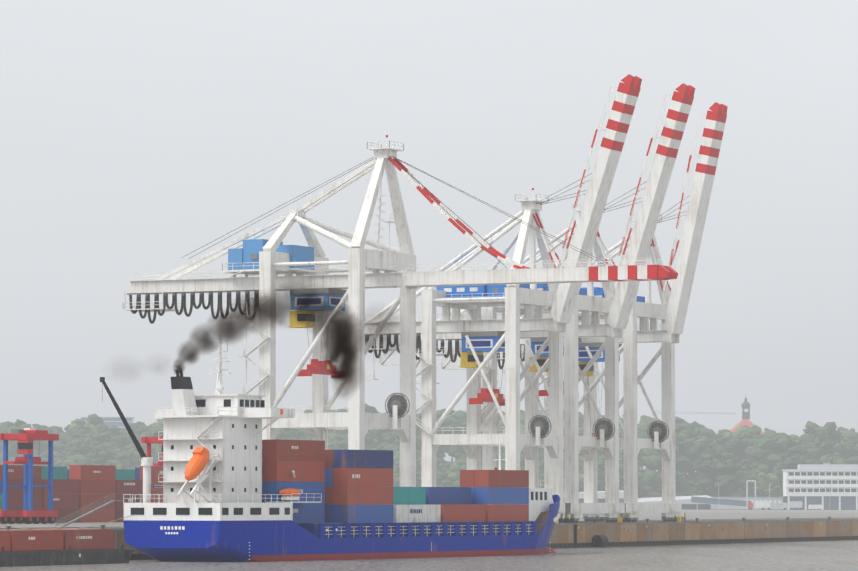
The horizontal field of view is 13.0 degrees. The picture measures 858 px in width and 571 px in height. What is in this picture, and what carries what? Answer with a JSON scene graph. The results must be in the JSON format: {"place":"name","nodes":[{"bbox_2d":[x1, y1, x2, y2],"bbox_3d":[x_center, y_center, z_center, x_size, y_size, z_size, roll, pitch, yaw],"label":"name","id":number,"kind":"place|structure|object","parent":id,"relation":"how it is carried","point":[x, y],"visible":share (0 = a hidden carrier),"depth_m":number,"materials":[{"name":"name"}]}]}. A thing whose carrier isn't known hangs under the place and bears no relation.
{"place":"outdoors","nodes":[
{"label":"outdoors","id":0,"kind":"place"},
{"bbox_2d":[0,540,857,570],"bbox_3d":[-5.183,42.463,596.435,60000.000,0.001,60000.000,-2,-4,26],"label":"water","id":1,"kind":"structure","parent":0,"point":[840,555],"depth_m":503.40,"materials":[{"name":"grey liquid"}]},
{"bbox_2d":[0,529,134,566],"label":"barge","id":2,"kind":"object","parent":1,"relation":"on","point":[41,547],"visible":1,"depth_m":483.59,"materials":[{"name":"metal"}]},
{"bbox_2d":[100,334,559,561],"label":"ship","id":3,"kind":"object","parent":1,"relation":"on","point":[236,488],"visible":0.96,"depth_m":518.76,"materials":[{"name":"blue metal"}]},
{"bbox_2d":[0,510,857,559],"bbox_3d":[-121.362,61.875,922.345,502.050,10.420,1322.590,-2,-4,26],"label":"quay","id":4,"kind":"structure","parent":0,"point":[727,526],"depth_m":716.47,"materials":[{"name":"concrete"}]},
{"bbox_2d":[0,428,58,523],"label":"straddle carrier","id":5,"kind":"object","parent":4,"relation":"on","point":[25,438],"visible":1,"depth_m":638.84,"materials":[{"name":"metal"}]},
{"bbox_2d":[55,493,125,528],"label":"gangway","id":6,"kind":"object","parent":4,"relation":"on","point":[90,512],"visible":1,"depth_m":510.65,"materials":[{"name":"metal"}]},
{"bbox_2d":[141,433,162,486],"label":"straddle carrier","id":7,"kind":"object","parent":4,"relation":"on","point":[149,440],"visible":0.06,"depth_m":672.45,"materials":[{"name":"metal"}]},
{"bbox_2d":[0,465,382,522],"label":"yard stacks","id":8,"kind":"object","parent":4,"relation":"on","point":[75,488],"visible":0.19,"depth_m":682.29,"materials":[{"name":"red metal"}]},
{"bbox_2d":[123,135,677,486],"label":"crane","id":9,"kind":"object","parent":4,"relation":"on","point":[269,261],"visible":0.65,"depth_m":600.57,"materials":[{"name":"metal"}]},
{"bbox_2d":[6,512,830,529],"bbox_3d":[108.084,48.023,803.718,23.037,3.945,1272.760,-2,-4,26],"label":"quay clutter","id":10,"kind":"object","parent":4,"relation":"on","point":[679,519],"visible":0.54,"depth_m":668.56,"materials":[{"name":"metal"}]},
{"bbox_2d":[342,74,641,522],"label":"crane","id":11,"kind":"object","parent":4,"relation":"on","point":[479,336],"visible":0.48,"depth_m":649.51,"materials":[{"name":"metal"}]},
{"bbox_2d":[416,83,694,522],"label":"crane","id":12,"kind":"object","parent":4,"relation":"on","point":[614,306],"visible":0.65,"depth_m":670.70,"materials":[{"name":"metal"}]},
{"bbox_2d":[481,102,727,521],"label":"crane","id":13,"kind":"object","parent":4,"relation":"on","point":[670,311],"visible":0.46,"depth_m":694.36,"materials":[{"name":"metal"}]},
{"bbox_2d":[0,0,857,473],"label":"sky","id":14,"kind":"structure","parent":0,"point":[136,136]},
{"bbox_2d":[448,461,787,509],"bbox_3d":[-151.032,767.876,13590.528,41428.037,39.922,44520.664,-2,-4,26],"label":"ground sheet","id":15,"kind":"object","parent":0,"point":[733,494],"depth_m":1750.27,"materials":[{"name":"grey concrete"}]},
{"bbox_2d":[0,430,17,457],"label":"tree","id":16,"kind":"object","parent":15,"relation":"on","point":[12,451],"visible":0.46,"depth_m":1813.20,"materials":[{"name":"green plant"}]},
{"bbox_2d":[0,419,53,450],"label":"tree","id":17,"kind":"object","parent":15,"relation":"on","point":[6,427],"visible":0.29,"depth_m":1813.62,"materials":[{"name":"green plant"}]},
{"bbox_2d":[33,457,53,465],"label":"tree","id":18,"kind":"object","parent":15,"relation":"on","point":[44,459],"visible":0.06,"depth_m":1737.99,"materials":[{"name":"green plant"}]},
{"bbox_2d":[37,451,67,466],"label":"tree","id":19,"kind":"object","parent":15,"relation":"on","point":[57,456],"visible":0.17,"depth_m":1776.17,"materials":[{"name":"green plant"}]},
{"bbox_2d":[44,426,68,449],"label":"tree","id":20,"kind":"object","parent":15,"relation":"on","point":[57,430],"visible":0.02,"depth_m":1836.91,"materials":[{"name":"green plant"}]},
{"bbox_2d":[38,437,79,453],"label":"tree","id":21,"kind":"object","parent":15,"relation":"on","point":[61,446],"visible":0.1,"depth_m":1811.50,"materials":[{"name":"green plant"}]},
{"bbox_2d":[47,442,91,459],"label":"tree","id":22,"kind":"object","parent":15,"relation":"on","point":[82,448],"visible":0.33,"depth_m":1784.96,"materials":[{"name":"green plant"}]},
{"bbox_2d":[56,454,84,469],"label":"tree","id":23,"kind":"object","parent":15,"relation":"on","point":[72,460],"visible":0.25,"depth_m":1761.89,"materials":[{"name":"green plant"}]},
{"bbox_2d":[59,425,90,443],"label":"tree","id":24,"kind":"object","parent":15,"relation":"on","point":[80,429],"visible":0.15,"depth_m":1827.60,"materials":[{"name":"green plant"}]},
{"bbox_2d":[64,432,85,443],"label":"tree","id":25,"kind":"object","parent":15,"relation":"on","point":[80,438],"visible":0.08,"depth_m":1816.86,"materials":[{"name":"green plant"}]},
{"bbox_2d":[69,414,111,435],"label":"tree","id":26,"kind":"object","parent":15,"relation":"on","point":[96,422],"visible":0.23,"depth_m":1842.26,"materials":[{"name":"green plant"}]},
{"bbox_2d":[75,457,113,465],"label":"tree","id":27,"kind":"object","parent":15,"relation":"on","point":[98,461],"visible":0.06,"depth_m":1714.74,"materials":[{"name":"green plant"}]},
{"bbox_2d":[84,431,121,449],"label":"tree","id":28,"kind":"object","parent":15,"relation":"on","point":[99,439],"visible":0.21,"depth_m":1799.16,"materials":[{"name":"green plant"}]},
{"bbox_2d":[91,443,118,452],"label":"tree","id":29,"kind":"object","parent":15,"relation":"on","point":[110,447],"depth_m":1786.87,"materials":[{"name":"green plant"}]},
{"bbox_2d":[84,425,126,448],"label":"tree","id":30,"kind":"object","parent":15,"relation":"on","point":[113,429],"visible":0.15,"depth_m":1821.38,"materials":[{"name":"green plant"}]},
{"bbox_2d":[81,417,134,427],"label":"building","id":31,"kind":"structure","parent":15,"relation":"on","point":[114,421],"depth_m":2046.25,"materials":[{"name":"white"}]},
{"bbox_2d":[78,446,139,467],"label":"tree","id":32,"kind":"object","parent":15,"relation":"on","point":[109,455],"visible":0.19,"depth_m":1757.76,"materials":[{"name":"green plant"}]},
{"bbox_2d":[114,462,131,468],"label":"tree","id":33,"kind":"object","parent":15,"relation":"on","point":[119,465],"visible":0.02,"depth_m":1733.48,"materials":[{"name":"green plant"}]},
{"bbox_2d":[112,447,138,458],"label":"tree","id":34,"kind":"object","parent":15,"relation":"on","point":[132,451],"visible":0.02,"depth_m":1775.12,"materials":[{"name":"green plant"}]},
{"bbox_2d":[122,458,140,468],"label":"tree","id":35,"kind":"object","parent":15,"relation":"on","point":[133,463],"visible":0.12,"depth_m":1758.60,"materials":[{"name":"green plant"}]},
{"bbox_2d":[118,421,152,451],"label":"tree","id":36,"kind":"object","parent":15,"relation":"on","point":[137,425],"visible":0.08,"depth_m":1822.24,"materials":[{"name":"green plant"}]},
{"bbox_2d":[123,428,152,450],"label":"tree","id":37,"kind":"object","parent":15,"relation":"on","point":[127,437],"visible":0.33,"depth_m":1815.62,"materials":[{"name":"green plant"}]},
{"bbox_2d":[137,443,162,462],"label":"tree","id":38,"kind":"object","parent":15,"relation":"on","point":[156,448],"visible":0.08,"depth_m":1761.33,"materials":[{"name":"green plant"}]},
{"bbox_2d":[151,421,162,443],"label":"tree","id":39,"kind":"object","parent":15,"relation":"on","point":[157,428],"visible":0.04,"depth_m":1809.64,"materials":[{"name":"green plant"}]},
{"bbox_2d":[275,429,296,439],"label":"tree","id":40,"kind":"object","parent":15,"relation":"on","point":[282,435],"visible":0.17,"depth_m":1790.48,"materials":[{"name":"green plant"}]},
{"bbox_2d":[286,429,309,439],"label":"tree","id":41,"kind":"object","parent":15,"relation":"on","point":[302,434],"visible":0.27,"depth_m":1799.83,"materials":[{"name":"green plant"}]},
{"bbox_2d":[328,437,338,449],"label":"tree","id":42,"kind":"object","parent":15,"relation":"on","point":[333,441],"visible":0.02,"depth_m":1762.42,"materials":[{"name":"green plant"}]},
{"bbox_2d":[328,439,347,449],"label":"tree","id":43,"kind":"object","parent":15,"relation":"on","point":[342,445],"visible":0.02,"depth_m":1748.80,"materials":[{"name":"green plant"}]},
{"bbox_2d":[328,429,380,438],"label":"tree","id":44,"kind":"object","parent":15,"relation":"on","point":[370,433],"visible":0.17,"depth_m":1781.45,"materials":[{"name":"green plant"}]},
{"bbox_2d":[335,435,378,449],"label":"tree","id":45,"kind":"object","parent":15,"relation":"on","point":[370,443],"visible":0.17,"depth_m":1770.71,"materials":[{"name":"green plant"}]},
{"bbox_2d":[334,403,379,412],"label":"tree","id":46,"kind":"object","parent":15,"relation":"on","point":[370,409],"depth_m":1820.71,"materials":[{"name":"green plant"}]},
{"bbox_2d":[374,429,395,444],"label":"tree","id":47,"kind":"object","parent":15,"relation":"on","point":[378,436],"visible":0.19,"depth_m":1783.93,"materials":[{"name":"green plant"}]},
{"bbox_2d":[374,432,399,449],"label":"tree","id":48,"kind":"object","parent":15,"relation":"on","point":[387,438],"visible":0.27,"depth_m":1774.57,"materials":[{"name":"green plant"}]},
{"bbox_2d":[392,460,399,473],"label":"tree","id":49,"kind":"object","parent":15,"relation":"on","point":[396,468],"visible":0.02,"depth_m":1731.04,"materials":[{"name":"green plant"}]},
{"bbox_2d":[393,468,420,486],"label":"tree","id":50,"kind":"object","parent":15,"relation":"on","point":[396,477],"visible":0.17,"depth_m":1703.17,"materials":[{"name":"green plant"}]},
{"bbox_2d":[394,457,420,469],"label":"tree","id":51,"kind":"object","parent":15,"relation":"on","point":[418,463],"visible":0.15,"depth_m":1744.50,"materials":[{"name":"green plant"}]},
{"bbox_2d":[390,430,443,458],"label":"tree","id":52,"kind":"object","parent":15,"relation":"on","point":[396,448],"visible":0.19,"depth_m":1763.38,"materials":[{"name":"green plant"}]},
{"bbox_2d":[416,413,452,429],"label":"tree","id":53,"kind":"object","parent":15,"relation":"on","point":[447,421],"visible":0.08,"depth_m":1806.10,"materials":[{"name":"green plant"}]},
{"bbox_2d":[417,424,459,451],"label":"tree","id":54,"kind":"object","parent":15,"relation":"on","point":[446,432],"visible":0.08,"depth_m":1789.34,"materials":[{"name":"green plant"}]},
{"bbox_2d":[418,408,466,453],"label":"tree","id":55,"kind":"object","parent":15,"relation":"on","point":[460,417],"visible":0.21,"depth_m":1811.69,"materials":[{"name":"green plant"}]},
{"bbox_2d":[436,457,452,472],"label":"tree","id":56,"kind":"object","parent":15,"relation":"on","point":[441,463],"visible":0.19,"depth_m":1750.71,"materials":[{"name":"green plant"}]},
{"bbox_2d":[436,472,459,486],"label":"tree","id":57,"kind":"object","parent":15,"relation":"on","point":[443,479],"visible":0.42,"depth_m":1700.98,"materials":[{"name":"green plant"}]},
{"bbox_2d":[442,460,459,472],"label":"tree","id":58,"kind":"object","parent":15,"relation":"on","point":[454,465],"depth_m":1747.13,"materials":[{"name":"green plant"}]},
{"bbox_2d":[449,413,466,429],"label":"tree","id":59,"kind":"object","parent":15,"relation":"on","point":[456,423],"visible":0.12,"depth_m":1810.98,"materials":[{"name":"green plant"}]},
{"bbox_2d":[446,459,481,486],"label":"tree","id":60,"kind":"object","parent":15,"relation":"on","point":[454,473],"visible":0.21,"depth_m":1703.97,"materials":[{"name":"green plant"}]},
{"bbox_2d":[448,431,481,460],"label":"tree","id":61,"kind":"object","parent":15,"relation":"on","point":[457,452],"visible":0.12,"depth_m":1760.38,"materials":[{"name":"green plant"}]},
{"bbox_2d":[459,446,524,468],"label":"tree","id":62,"kind":"object","parent":15,"relation":"on","point":[522,459],"visible":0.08,"depth_m":1735.92,"materials":[{"name":"green plant"}]},
{"bbox_2d":[539,448,563,462],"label":"tree","id":63,"kind":"object","parent":15,"relation":"on","point":[541,454],"visible":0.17,"depth_m":1753.42,"materials":[{"name":"green plant"}]},
{"bbox_2d":[520,410,583,435],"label":"tree","id":64,"kind":"object","parent":15,"relation":"on","point":[580,417],"visible":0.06,"depth_m":1792.91,"materials":[{"name":"green plant"}]},
{"bbox_2d":[539,459,582,471],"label":"tree","id":65,"kind":"object","parent":15,"relation":"on","point":[541,466],"visible":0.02,"depth_m":1724.09,"materials":[{"name":"green plant"}]},
{"bbox_2d":[579,467,604,486],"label":"tree","id":66,"kind":"object","parent":15,"relation":"on","point":[600,478],"visible":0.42,"depth_m":1697.61,"materials":[{"name":"green plant"}]},
{"bbox_2d":[597,485,621,500],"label":"tree","id":67,"kind":"object","parent":15,"relation":"on","point":[601,488],"visible":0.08,"depth_m":1697.12,"materials":[{"name":"green plant"}]},
{"bbox_2d":[581,455,643,485],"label":"tree","id":68,"kind":"object","parent":15,"relation":"on","point":[601,462],"visible":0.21,"depth_m":1703.61,"materials":[{"name":"green plant"}]},
{"bbox_2d":[621,415,654,431],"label":"tree","id":69,"kind":"object","parent":15,"relation":"on","point":[647,418],"visible":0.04,"depth_m":1849.82,"materials":[{"name":"green plant"}]},
{"bbox_2d":[621,468,658,497],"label":"tree","id":70,"kind":"object","parent":15,"relation":"on","point":[647,480],"visible":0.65,"depth_m":1690.11,"materials":[{"name":"green plant"}]},
{"bbox_2d":[619,491,661,501],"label":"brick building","id":71,"kind":"structure","parent":15,"relation":"on","point":[654,494],"depth_m":1712.66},
{"bbox_2d":[637,426,653,470],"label":"tree","id":72,"kind":"object","parent":15,"relation":"on","point":[642,433],"visible":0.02,"depth_m":1759.68,"materials":[{"name":"green plant"}]},
{"bbox_2d":[637,418,660,469],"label":"tree","id":73,"kind":"object","parent":15,"relation":"on","point":[643,423],"visible":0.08,"depth_m":1808.42,"materials":[{"name":"green plant"}]},
{"bbox_2d":[638,437,690,472],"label":"tree","id":74,"kind":"object","parent":15,"relation":"on","point":[650,459],"visible":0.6,"depth_m":1741.38,"materials":[{"name":"green plant"}]},
{"bbox_2d":[579,480,755,509],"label":"warehouse","id":75,"kind":"structure","parent":15,"relation":"on","point":[703,502],"depth_m":1639.56,"materials":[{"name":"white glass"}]},
{"bbox_2d":[652,469,685,494],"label":"tree","id":76,"kind":"object","parent":15,"relation":"on","point":[679,483],"visible":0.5,"depth_m":1694.45,"materials":[{"name":"green plant"}]},
{"bbox_2d":[675,425,695,443],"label":"tree","id":77,"kind":"object","parent":15,"relation":"on","point":[682,435],"visible":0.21,"depth_m":1773.53,"materials":[{"name":"green plant"}]},
{"bbox_2d":[650,411,729,415],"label":"tower crane","id":78,"kind":"object","parent":15,"relation":"on","point":[651,414],"visible":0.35,"depth_m":2505.78,"materials":[{"name":"metal"}]},
{"bbox_2d":[675,416,705,431],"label":"tree","id":79,"kind":"object","parent":15,"relation":"on","point":[682,423],"visible":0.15,"depth_m":1813.25,"materials":[{"name":"green plant"}]},
{"bbox_2d":[675,442,712,480],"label":"tree","id":80,"kind":"object","parent":15,"relation":"on","point":[690,453],"visible":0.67,"depth_m":1746.16,"materials":[{"name":"green plant"}]},
{"bbox_2d":[680,480,714,495],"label":"tree","id":81,"kind":"object","parent":15,"relation":"on","point":[691,489],"visible":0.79,"depth_m":1694.28,"materials":[{"name":"green plant"}]},
{"bbox_2d":[683,438,716,484],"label":"tree","id":82,"kind":"object","parent":15,"relation":"on","point":[690,443],"visible":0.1,"depth_m":1753.94,"materials":[{"name":"green plant"}]},
{"bbox_2d":[691,427,732,472],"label":"tree","id":83,"kind":"object","parent":15,"relation":"on","point":[705,434],"visible":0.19,"depth_m":1809.31,"materials":[{"name":"green plant"}]},
{"bbox_2d":[692,436,743,461],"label":"tree","id":84,"kind":"object","parent":15,"relation":"on","point":[722,448],"visible":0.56,"depth_m":1757.67,"materials":[{"name":"green plant"}]},
{"bbox_2d":[706,486,731,496],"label":"tree","id":85,"kind":"object","parent":15,"relation":"on","point":[716,494],"visible":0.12,"depth_m":1709.52,"materials":[{"name":"green plant"}]},
{"bbox_2d":[696,461,750,496],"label":"tree","id":86,"kind":"object","parent":15,"relation":"on","point":[725,475],"visible":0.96,"depth_m":1689.40,"materials":[{"name":"green plant"}]},
{"bbox_2d":[712,459,739,479],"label":"tree","id":87,"kind":"object","parent":15,"relation":"on","point":[715,462],"visible":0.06,"depth_m":1736.01,"materials":[{"name":"green plant"}]},
{"bbox_2d":[727,435,749,480],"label":"tree","id":88,"kind":"object","parent":15,"relation":"on","point":[743,453],"visible":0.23,"depth_m":1765.11,"materials":[{"name":"green plant"}]},
{"bbox_2d":[723,425,761,441],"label":"tree","id":89,"kind":"object","parent":15,"relation":"on","point":[752,431],"visible":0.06,"depth_m":1781.47,"materials":[{"name":"green plant"}]},
{"bbox_2d":[734,459,754,479],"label":"tree","id":90,"kind":"object","parent":15,"relation":"on","point":[746,468],"visible":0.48,"depth_m":1749.18,"materials":[{"name":"green plant"}]},
{"bbox_2d":[730,397,764,434],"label":"church","id":91,"kind":"structure","parent":15,"relation":"on","point":[745,405],"depth_m":2009.03,"materials":[{"name":"brick"}]},
{"bbox_2d":[737,490,757,496],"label":"tree","id":92,"kind":"object","parent":15,"relation":"on","point":[743,494],"visible":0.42,"depth_m":1704.41,"materials":[{"name":"green plant"}]},
{"bbox_2d":[713,497,783,508],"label":"building","id":93,"kind":"structure","parent":15,"relation":"on","point":[776,502],"depth_m":1672.02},
{"bbox_2d":[741,425,776,438],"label":"tree","id":94,"kind":"object","parent":15,"relation":"on","point":[769,433],"visible":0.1,"depth_m":1777.32,"materials":[{"name":"green plant"}]},
{"bbox_2d":[741,472,780,496],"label":"tree","id":95,"kind":"object","parent":15,"relation":"on","point":[764,481],"visible":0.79,"depth_m":1690.05,"materials":[{"name":"green plant"}]},
{"bbox_2d":[750,458,773,475],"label":"tree","id":96,"kind":"object","parent":15,"relation":"on","point":[759,466],"visible":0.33,"depth_m":1741.39,"materials":[{"name":"green plant"}]},
{"bbox_2d":[745,433,816,470],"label":"tree","id":97,"kind":"object","parent":15,"relation":"on","point":[773,450],"visible":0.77,"depth_m":1749.63,"materials":[{"name":"green plant"}]},
{"bbox_2d":[775,457,806,483],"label":"tree","id":98,"kind":"object","parent":15,"relation":"on","point":[790,463],"visible":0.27,"depth_m":1697.98,"materials":[{"name":"green plant"}]},
{"bbox_2d":[785,434,801,447],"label":"tree","id":99,"kind":"object","parent":15,"relation":"on","point":[795,438],"depth_m":1803.73,"materials":[{"name":"green plant"}]},
{"bbox_2d":[782,463,857,509],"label":"office","id":100,"kind":"structure","parent":15,"relation":"on","point":[807,485],"depth_m":1649.01,"materials":[{"name":"white concrete"}]},
{"bbox_2d":[798,421,848,458],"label":"tree","id":101,"kind":"object","parent":15,"relation":"on","point":[826,438],"visible":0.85,"depth_m":1776.20,"materials":[{"name":"green plant"}]},
{"bbox_2d":[820,452,846,463],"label":"tree","id":102,"kind":"object","parent":15,"relation":"on","point":[828,459],"visible":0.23,"depth_m":1762.05,"materials":[{"name":"green plant"}]},
{"bbox_2d":[831,442,857,463],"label":"tree","id":103,"kind":"object","parent":15,"relation":"on","point":[840,449],"visible":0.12,"depth_m":1763.14,"materials":[{"name":"green plant"}]},
{"bbox_2d":[837,426,857,442],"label":"tree","id":104,"kind":"object","parent":15,"relation":"on","point":[851,434],"visible":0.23,"depth_m":1830.49,"materials":[{"name":"green plant"}]},
{"bbox_2d":[843,440,857,463],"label":"tree","id":105,"kind":"object","parent":15,"relation":"on","point":[851,447],"visible":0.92,"depth_m":1759.40,"materials":[{"name":"green plant"}]},
{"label":"apron","id":106,"kind":"structure","parent":0,"visible":0},
{"bbox_2d":[719,484,831,509],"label":"vehicles","id":107,"kind":"object","parent":106,"relation":"on","point":[796,505],"visible":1,"depth_m":1614.87,"materials":[{"name":"white metal"}]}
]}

